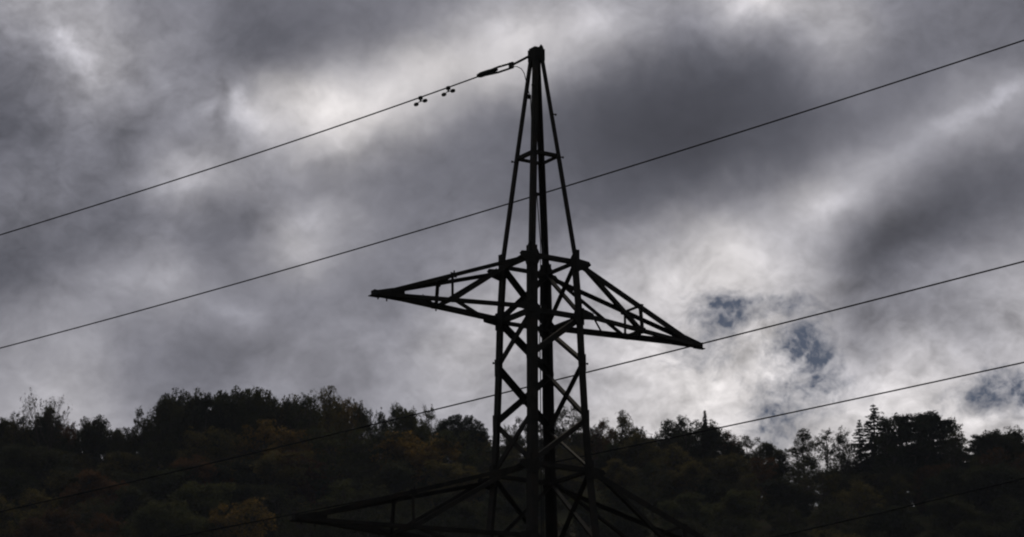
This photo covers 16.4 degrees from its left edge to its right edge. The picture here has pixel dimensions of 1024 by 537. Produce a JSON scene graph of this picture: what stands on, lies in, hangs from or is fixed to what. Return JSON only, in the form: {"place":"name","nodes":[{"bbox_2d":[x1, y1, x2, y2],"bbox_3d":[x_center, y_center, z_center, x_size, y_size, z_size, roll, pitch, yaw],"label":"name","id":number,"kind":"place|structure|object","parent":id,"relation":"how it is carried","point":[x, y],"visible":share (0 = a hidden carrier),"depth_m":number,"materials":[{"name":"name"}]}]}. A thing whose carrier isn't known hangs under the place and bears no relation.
{"place":"outdoors","nodes":[
{"label":"outdoors","id":0,"kind":"place"},
{"bbox_2d":[0,0,1023,506],"label":"sky","id":1,"kind":"structure","parent":0,"point":[918,181],"materials":[{"name":"grey"}]},
{"bbox_2d":[226,478,1014,536],"bbox_3d":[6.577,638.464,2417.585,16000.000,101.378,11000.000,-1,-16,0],"label":"hillside","id":2,"kind":"structure","parent":0,"point":[562,517],"depth_m":441.74,"materials":[{"name":"green plant"}]},
{"bbox_2d":[0,417,40,462],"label":"broadleaf tree","id":3,"kind":"object","parent":2,"relation":"on","point":[15,431],"visible":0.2,"depth_m":459.14,"materials":[{"name":"green plant"}]},
{"bbox_2d":[0,468,54,534],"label":"broadleaf tree","id":4,"kind":"object","parent":2,"relation":"on","point":[9,490],"visible":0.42,"depth_m":440.11,"materials":[{"name":"green plant"}]},
{"bbox_2d":[0,488,60,536],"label":"broadleaf tree","id":5,"kind":"object","parent":2,"relation":"on","point":[9,531],"visible":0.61,"depth_m":417.33,"materials":[{"name":"green plant"}]},
{"bbox_2d":[0,445,79,502],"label":"broadleaf tree","id":6,"kind":"object","parent":2,"relation":"on","point":[45,460],"visible":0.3,"depth_m":445.28,"materials":[{"name":"green plant"}]},
{"bbox_2d":[20,388,69,449],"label":"bare tree","id":7,"kind":"object","parent":2,"relation":"on","point":[31,410],"visible":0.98,"depth_m":461.56,"materials":[{"name":"brown plant"}]},
{"bbox_2d":[27,403,65,458],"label":"broadleaf tree","id":8,"kind":"object","parent":2,"relation":"on","point":[55,429],"visible":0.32,"depth_m":464.01,"materials":[{"name":"green plant"}]},
{"bbox_2d":[14,468,82,527],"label":"broadleaf tree","id":9,"kind":"object","parent":2,"relation":"on","point":[59,486],"visible":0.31,"depth_m":438.96,"materials":[{"name":"green plant"}]},
{"bbox_2d":[50,416,109,488],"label":"broadleaf tree","id":10,"kind":"object","parent":2,"relation":"on","point":[89,439],"visible":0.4,"depth_m":459.08,"materials":[{"name":"green plant"}]},
{"bbox_2d":[59,468,128,533],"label":"broadleaf tree","id":11,"kind":"object","parent":2,"relation":"on","point":[94,480],"visible":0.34,"depth_m":434.05,"materials":[{"name":"green plant"}]},
{"bbox_2d":[100,428,137,465],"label":"broadleaf tree","id":12,"kind":"object","parent":2,"relation":"on","point":[116,440],"visible":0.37,"depth_m":458.81,"materials":[{"name":"green plant"}]},
{"bbox_2d":[92,451,163,508],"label":"broadleaf tree","id":13,"kind":"object","parent":2,"relation":"on","point":[120,460],"visible":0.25,"depth_m":448.49,"materials":[{"name":"green plant"}]},
{"bbox_2d":[92,485,173,536],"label":"broadleaf tree","id":14,"kind":"object","parent":2,"relation":"on","point":[131,502],"visible":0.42,"depth_m":418.06,"materials":[{"name":"green plant"}]},
{"bbox_2d":[114,500,189,536],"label":"broadleaf tree","id":15,"kind":"object","parent":2,"relation":"on","point":[140,528],"visible":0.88,"depth_m":400.43,"materials":[{"name":"green plant"}]},
{"bbox_2d":[143,395,186,494],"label":"broadleaf tree","id":16,"kind":"object","parent":2,"relation":"on","point":[168,427],"visible":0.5,"depth_m":458.23,"materials":[{"name":"green plant"}]},
{"bbox_2d":[139,464,203,509],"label":"broadleaf tree","id":17,"kind":"object","parent":2,"relation":"on","point":[172,485],"visible":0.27,"depth_m":435.55,"materials":[{"name":"green plant"}]},
{"bbox_2d":[147,507,223,536],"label":"broadleaf tree","id":18,"kind":"object","parent":2,"relation":"on","point":[183,521],"visible":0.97,"depth_m":399.28,"materials":[{"name":"green plant"}]},
{"bbox_2d":[141,480,241,536],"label":"broadleaf tree","id":19,"kind":"object","parent":2,"relation":"on","point":[202,502],"visible":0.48,"depth_m":415.58,"materials":[{"name":"green plant"}]},
{"bbox_2d":[170,426,226,466],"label":"broadleaf tree","id":20,"kind":"object","parent":2,"relation":"on","point":[188,453],"visible":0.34,"depth_m":447.78,"materials":[{"name":"green plant"}]},
{"bbox_2d":[170,454,238,490],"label":"broadleaf tree","id":21,"kind":"object","parent":2,"relation":"on","point":[205,475],"visible":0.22,"depth_m":437.92,"materials":[{"name":"green plant"}]},
{"bbox_2d":[179,391,231,460],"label":"broadleaf tree","id":22,"kind":"object","parent":2,"relation":"on","point":[198,418],"visible":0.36,"depth_m":459.08,"materials":[{"name":"green plant"}]},
{"bbox_2d":[199,428,258,479],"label":"broadleaf tree","id":23,"kind":"object","parent":2,"relation":"on","point":[227,439],"visible":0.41,"depth_m":448.25,"materials":[{"name":"green plant"}]},
{"bbox_2d":[204,385,263,462],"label":"broadleaf tree","id":24,"kind":"object","parent":2,"relation":"on","point":[235,397],"visible":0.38,"depth_m":459.52,"materials":[{"name":"green plant"}]},
{"bbox_2d":[207,459,263,528],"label":"broadleaf tree","id":25,"kind":"object","parent":2,"relation":"on","point":[245,475],"visible":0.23,"depth_m":438.60,"materials":[{"name":"green plant"}]},
{"bbox_2d":[207,496,277,536],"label":"broadleaf tree","id":26,"kind":"object","parent":2,"relation":"on","point":[228,519],"visible":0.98,"depth_m":403.34,"materials":[{"name":"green plant"}]},
{"bbox_2d":[211,483,284,536],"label":"broadleaf tree","id":27,"kind":"object","parent":2,"relation":"on","point":[242,493],"visible":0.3,"depth_m":420.47,"materials":[{"name":"green plant"}]},
{"bbox_2d":[226,389,275,463],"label":"broadleaf tree","id":28,"kind":"object","parent":2,"relation":"on","point":[263,408],"visible":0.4,"depth_m":458.36,"materials":[{"name":"green plant"}]},
{"bbox_2d":[226,419,299,480],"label":"broadleaf tree","id":29,"kind":"object","parent":2,"relation":"on","point":[262,435],"visible":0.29,"depth_m":451.44,"materials":[{"name":"green plant"}]},
{"bbox_2d":[231,450,320,532],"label":"broadleaf tree","id":30,"kind":"object","parent":2,"relation":"on","point":[271,471],"visible":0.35,"depth_m":437.49,"materials":[{"name":"green plant"}]},
{"bbox_2d":[245,483,313,536],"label":"broadleaf tree","id":31,"kind":"object","parent":2,"relation":"on","point":[277,497],"visible":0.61,"depth_m":416.60,"materials":[{"name":"green plant"}]},
{"bbox_2d":[279,389,324,457],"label":"broadleaf tree","id":32,"kind":"object","parent":2,"relation":"on","point":[307,402],"visible":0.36,"depth_m":459.98,"materials":[{"name":"green plant"}]},
{"bbox_2d":[270,449,339,531],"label":"broadleaf tree","id":33,"kind":"object","parent":2,"relation":"on","point":[306,488],"visible":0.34,"depth_m":440.45,"materials":[{"name":"green plant"}]},
{"bbox_2d":[275,504,345,536],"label":"broadleaf tree","id":34,"kind":"object","parent":2,"relation":"on","point":[313,531],"visible":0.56,"depth_m":404.80,"materials":[{"name":"green plant"}]},
{"bbox_2d":[277,429,344,512],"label":"broadleaf tree","id":35,"kind":"object","parent":2,"relation":"on","point":[305,446],"visible":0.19,"depth_m":451.09,"materials":[{"name":"green plant"}]},
{"bbox_2d":[311,384,351,478],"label":"broadleaf tree","id":36,"kind":"object","parent":2,"relation":"on","point":[324,406],"visible":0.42,"depth_m":459.37,"materials":[{"name":"green plant"}]},
{"bbox_2d":[309,477,370,536],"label":"broadleaf tree","id":37,"kind":"object","parent":2,"relation":"on","point":[342,492],"visible":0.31,"depth_m":422.63,"materials":[{"name":"green plant"}]},
{"bbox_2d":[303,426,379,515],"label":"broadleaf tree","id":38,"kind":"object","parent":2,"relation":"on","point":[334,456],"visible":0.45,"depth_m":448.14,"materials":[{"name":"green plant"}]},
{"bbox_2d":[310,460,375,534],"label":"broadleaf tree","id":39,"kind":"object","parent":2,"relation":"on","point":[351,470],"visible":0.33,"depth_m":438.73,"materials":[{"name":"green plant"}]},
{"bbox_2d":[331,499,388,536],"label":"broadleaf tree","id":40,"kind":"object","parent":2,"relation":"on","point":[359,515],"visible":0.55,"depth_m":401.80,"materials":[{"name":"green plant"}]},
{"bbox_2d":[340,426,408,477],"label":"broadleaf tree","id":41,"kind":"object","parent":2,"relation":"on","point":[381,436],"visible":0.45,"depth_m":447.58,"materials":[{"name":"green plant"}]},
{"bbox_2d":[340,483,427,535],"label":"broadleaf tree","id":42,"kind":"object","parent":2,"relation":"on","point":[403,508],"visible":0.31,"depth_m":417.71,"materials":[{"name":"green plant"}]},
{"bbox_2d":[352,459,425,531],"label":"broadleaf tree","id":43,"kind":"object","parent":2,"relation":"on","point":[395,475],"visible":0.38,"depth_m":436.11,"materials":[{"name":"green plant"}]},
{"bbox_2d":[355,508,436,536],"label":"broadleaf tree","id":44,"kind":"object","parent":2,"relation":"on","point":[385,518],"visible":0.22,"depth_m":405.92,"materials":[{"name":"green plant"}]},
{"bbox_2d":[394,405,432,452],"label":"broadleaf tree","id":45,"kind":"object","parent":2,"relation":"on","point":[420,433],"visible":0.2,"depth_m":458.25,"materials":[{"name":"green plant"}]},
{"bbox_2d":[368,430,461,499],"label":"broadleaf tree","id":46,"kind":"object","parent":2,"relation":"on","point":[403,449],"visible":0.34,"depth_m":445.34,"materials":[{"name":"green plant"}]},
{"bbox_2d":[414,516,474,536],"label":"broadleaf tree","id":47,"kind":"object","parent":2,"relation":"on","point":[459,524],"visible":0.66,"depth_m":403.00,"materials":[{"name":"green plant"}]},
{"bbox_2d":[417,430,484,501],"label":"broadleaf tree","id":48,"kind":"object","parent":2,"relation":"on","point":[450,437],"visible":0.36,"depth_m":447.97,"materials":[{"name":"green plant"}]},
{"bbox_2d":[420,492,484,536],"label":"broadleaf tree","id":49,"kind":"object","parent":2,"relation":"on","point":[466,511],"visible":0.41,"depth_m":412.94,"materials":[{"name":"green plant"}]},
{"bbox_2d":[420,460,487,521],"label":"broadleaf tree","id":50,"kind":"object","parent":2,"relation":"on","point":[453,472],"visible":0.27,"depth_m":435.42,"materials":[{"name":"green plant"}]},
{"bbox_2d":[433,413,489,464],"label":"umbrella pine","id":51,"kind":"object","parent":2,"relation":"on","point":[457,427],"visible":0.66,"depth_m":460.01,"materials":[{"name":"green plant"}]},
{"bbox_2d":[448,431,490,498],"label":"broadleaf tree","id":52,"kind":"object","parent":2,"relation":"on","point":[481,453],"visible":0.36,"depth_m":459.97,"materials":[{"name":"green plant"}]},
{"bbox_2d":[289,45,705,536],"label":"lattice pylon","id":53,"kind":"object","parent":2,"relation":"on","point":[531,256],"visible":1,"depth_m":90.86,"materials":[{"name":"metal"}]},
{"bbox_2d":[0,56,528,234],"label":"ground wire","id":54,"kind":"object","parent":53,"relation":"attached to","point":[492,71],"visible":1,"depth_m":98.07,"materials":[{"name":"metal"}]},
{"bbox_2d":[0,40,1023,348],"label":"overhead wire","id":55,"kind":"object","parent":53,"relation":"attached to","point":[546,192],"visible":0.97,"depth_m":106.07,"materials":[{"name":"metal"}]},
{"bbox_2d":[0,261,1023,511],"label":"overhead wire","id":56,"kind":"object","parent":53,"relation":"attached to","point":[526,387],"visible":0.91,"depth_m":100.54,"materials":[{"name":"metal"}]},
{"bbox_2d":[511,66,544,536],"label":"down lead","id":57,"kind":"object","parent":53,"relation":"hanging from","point":[540,360],"visible":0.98,"depth_m":91.01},
{"bbox_2d":[175,362,1023,536],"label":"overhead wire","id":58,"kind":"object","parent":53,"relation":"attached to","point":[652,441],"visible":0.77,"depth_m":102.28,"materials":[{"name":"metal"}]},
{"bbox_2d":[502,464,544,515],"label":"broadleaf tree","id":59,"kind":"object","parent":2,"relation":"on","point":[520,486],"visible":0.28,"depth_m":438.62,"materials":[{"name":"green plant"}]},
{"bbox_2d":[496,487,561,531],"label":"broadleaf tree","id":60,"kind":"object","parent":2,"relation":"on","point":[508,508],"visible":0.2,"depth_m":414.66,"materials":[{"name":"green plant"}]},
{"bbox_2d":[542,405,583,471],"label":"broadleaf tree","id":61,"kind":"object","parent":2,"relation":"on","point":[558,431],"visible":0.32,"depth_m":462.23,"materials":[{"name":"green plant"}]},
{"bbox_2d":[565,494,612,536],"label":"broadleaf tree","id":62,"kind":"object","parent":2,"relation":"on","point":[583,513],"visible":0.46,"depth_m":414.50,"materials":[{"name":"green plant"}]},
{"bbox_2d":[591,417,615,468],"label":"broadleaf tree","id":63,"kind":"object","parent":2,"relation":"on","point":[601,427],"visible":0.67,"depth_m":459.62,"materials":[{"name":"green plant"}]},
{"bbox_2d":[594,442,634,478],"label":"broadleaf tree","id":64,"kind":"object","parent":2,"relation":"on","point":[605,457],"visible":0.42,"depth_m":452.94,"materials":[{"name":"green plant"}]},
{"bbox_2d":[594,458,639,504],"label":"broadleaf tree","id":65,"kind":"object","parent":2,"relation":"on","point":[624,475],"visible":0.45,"depth_m":437.51,"materials":[{"name":"green plant"}]},
{"bbox_2d":[587,510,652,536],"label":"broadleaf tree","id":66,"kind":"object","parent":2,"relation":"on","point":[627,527],"visible":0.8,"depth_m":398.86,"materials":[{"name":"green plant"}]},
{"bbox_2d":[604,409,641,450],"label":"broadleaf tree","id":67,"kind":"object","parent":2,"relation":"on","point":[622,420],"visible":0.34,"depth_m":464.01,"materials":[{"name":"green plant"}]},
{"bbox_2d":[599,486,657,536],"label":"broadleaf tree","id":68,"kind":"object","parent":2,"relation":"on","point":[611,496],"visible":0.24,"depth_m":419.20,"materials":[{"name":"green plant"}]},
{"bbox_2d":[612,433,666,490],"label":"broadleaf tree","id":69,"kind":"object","parent":2,"relation":"on","point":[642,460],"visible":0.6,"depth_m":452.50,"materials":[{"name":"green plant"}]},
{"bbox_2d":[630,462,676,518],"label":"broadleaf tree","id":70,"kind":"object","parent":2,"relation":"on","point":[646,481],"visible":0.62,"depth_m":435.19,"materials":[{"name":"green plant"}]},
{"bbox_2d":[650,418,685,486],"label":"broadleaf tree","id":71,"kind":"object","parent":2,"relation":"on","point":[667,430],"visible":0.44,"depth_m":461.80,"materials":[{"name":"green plant"}]},
{"bbox_2d":[648,442,698,504],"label":"broadleaf tree","id":72,"kind":"object","parent":2,"relation":"on","point":[677,452],"visible":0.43,"depth_m":446.42,"materials":[{"name":"green plant"}]},
{"bbox_2d":[666,415,701,476],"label":"broadleaf tree","id":73,"kind":"object","parent":2,"relation":"on","point":[681,424],"visible":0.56,"depth_m":462.04,"materials":[{"name":"green plant"}]},
{"bbox_2d":[653,492,720,535],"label":"broadleaf tree","id":74,"kind":"object","parent":2,"relation":"on","point":[687,501],"visible":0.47,"depth_m":415.06,"materials":[{"name":"green plant"}]},
{"bbox_2d":[665,460,711,517],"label":"broadleaf tree","id":75,"kind":"object","parent":2,"relation":"on","point":[692,468],"visible":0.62,"depth_m":436.58,"materials":[{"name":"green plant"}]},
{"bbox_2d":[686,475,732,524],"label":"broadleaf tree","id":76,"kind":"object","parent":2,"relation":"on","point":[716,490],"visible":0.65,"depth_m":435.77,"materials":[{"name":"green plant"}]},
{"bbox_2d":[691,419,737,475],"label":"broadleaf tree","id":77,"kind":"object","parent":2,"relation":"on","point":[711,441],"visible":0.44,"depth_m":458.55,"materials":[{"name":"green plant"}]},
{"bbox_2d":[693,452,753,499],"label":"broadleaf tree","id":78,"kind":"object","parent":2,"relation":"on","point":[729,468],"visible":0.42,"depth_m":447.39,"materials":[{"name":"green plant"}]},
{"bbox_2d":[702,489,763,536],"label":"broadleaf tree","id":79,"kind":"object","parent":2,"relation":"on","point":[738,503],"visible":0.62,"depth_m":420.53,"materials":[{"name":"green plant"}]},
{"bbox_2d":[725,435,768,486],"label":"broadleaf tree","id":80,"kind":"object","parent":2,"relation":"on","point":[745,444],"visible":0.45,"depth_m":457.98,"materials":[{"name":"green plant"}]},
{"bbox_2d":[732,473,768,520],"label":"broadleaf tree","id":81,"kind":"object","parent":2,"relation":"on","point":[742,484],"visible":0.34,"depth_m":438.19,"materials":[{"name":"green plant"}]},
{"bbox_2d":[747,457,777,510],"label":"broadleaf tree","id":82,"kind":"object","parent":2,"relation":"on","point":[764,471],"visible":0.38,"depth_m":452.15,"materials":[{"name":"green plant"}]},
{"bbox_2d":[749,441,791,494],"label":"broadleaf tree","id":83,"kind":"object","parent":2,"relation":"on","point":[780,456],"visible":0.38,"depth_m":460.74,"materials":[{"name":"green plant"}]},
{"bbox_2d":[757,475,820,530],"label":"broadleaf tree","id":84,"kind":"object","parent":2,"relation":"on","point":[789,494],"visible":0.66,"depth_m":438.48,"materials":[{"name":"green plant"}]},
{"bbox_2d":[784,459,817,504],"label":"broadleaf tree","id":85,"kind":"object","parent":2,"relation":"on","point":[798,476],"visible":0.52,"depth_m":453.15,"materials":[{"name":"green plant"}]},
{"bbox_2d":[786,428,825,497],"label":"broadleaf tree","id":86,"kind":"object","parent":2,"relation":"on","point":[803,448],"visible":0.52,"depth_m":459.46,"materials":[{"name":"green plant"}]},
{"bbox_2d":[794,470,847,529],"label":"broadleaf tree","id":87,"kind":"object","parent":2,"relation":"on","point":[826,491],"visible":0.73,"depth_m":440.60,"materials":[{"name":"green plant"}]},
{"bbox_2d":[801,425,858,487],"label":"broadleaf tree","id":88,"kind":"object","parent":2,"relation":"on","point":[825,449],"visible":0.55,"depth_m":463.27,"materials":[{"name":"green plant"}]},
{"bbox_2d":[811,468,853,506],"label":"broadleaf tree","id":89,"kind":"object","parent":2,"relation":"on","point":[844,483],"visible":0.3,"depth_m":450.78,"materials":[{"name":"green plant"}]},
{"bbox_2d":[827,434,858,502],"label":"broadleaf tree","id":90,"kind":"object","parent":2,"relation":"on","point":[846,460],"visible":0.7,"depth_m":459.79,"materials":[{"name":"green plant"}]},
{"bbox_2d":[833,479,887,536],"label":"broadleaf tree","id":91,"kind":"object","parent":2,"relation":"on","point":[858,503],"visible":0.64,"depth_m":434.37,"materials":[{"name":"green plant"}]},
{"bbox_2d":[847,420,884,505],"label":"spruce tree","id":92,"kind":"object","parent":2,"relation":"on","point":[864,455],"visible":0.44,"depth_m":462.92,"materials":[{"name":"green plant"}]},
{"bbox_2d":[844,472,888,518],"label":"broadleaf tree","id":93,"kind":"object","parent":2,"relation":"on","point":[875,480],"visible":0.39,"depth_m":445.69,"materials":[{"name":"green plant"}]},
{"bbox_2d":[852,404,909,502],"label":"spruce tree","id":94,"kind":"object","parent":2,"relation":"on","point":[872,418],"visible":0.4,"depth_m":464.14,"materials":[{"name":"green plant"}]},
{"bbox_2d":[871,412,916,502],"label":"broadleaf tree","id":95,"kind":"object","parent":2,"relation":"on","point":[881,442],"visible":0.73,"depth_m":457.33,"materials":[{"name":"green plant"}]},
{"bbox_2d":[878,473,916,525],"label":"broadleaf tree","id":96,"kind":"object","parent":2,"relation":"on","point":[898,480],"visible":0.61,"depth_m":440.64,"materials":[{"name":"green plant"}]},
{"bbox_2d":[880,463,914,507],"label":"broadleaf tree","id":97,"kind":"object","parent":2,"relation":"on","point":[888,473],"visible":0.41,"depth_m":449.82,"materials":[{"name":"green plant"}]},
{"bbox_2d":[869,413,928,491],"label":"pine tree","id":98,"kind":"object","parent":2,"relation":"on","point":[905,422],"visible":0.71,"depth_m":458.18,"materials":[{"name":"green plant"}]},
{"bbox_2d":[883,411,943,505],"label":"broadleaf tree","id":99,"kind":"object","parent":2,"relation":"on","point":[917,423],"visible":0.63,"depth_m":459.51,"materials":[{"name":"green plant"}]},
{"bbox_2d":[901,463,950,515],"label":"broadleaf tree","id":100,"kind":"object","parent":2,"relation":"on","point":[924,474],"visible":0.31,"depth_m":447.99,"materials":[{"name":"green plant"}]},
{"bbox_2d":[916,419,968,476],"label":"pine tree","id":101,"kind":"object","parent":2,"relation":"on","point":[948,424],"visible":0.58,"depth_m":461.61,"materials":[{"name":"green plant"}]},
{"bbox_2d":[934,430,974,484],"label":"broadleaf tree","id":102,"kind":"object","parent":2,"relation":"on","point":[952,451],"visible":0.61,"depth_m":456.81,"materials":[{"name":"green plant"}]},
{"bbox_2d":[973,429,1023,468],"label":"broadleaf tree","id":103,"kind":"object","parent":2,"relation":"on","point":[996,439],"visible":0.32,"depth_m":457.11,"materials":[{"name":"green plant"}]},
{"bbox_2d":[1003,425,1023,498],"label":"broadleaf tree","id":104,"kind":"object","parent":2,"relation":"on","point":[1016,439],"visible":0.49,"depth_m":458.15,"materials":[{"name":"green plant"}]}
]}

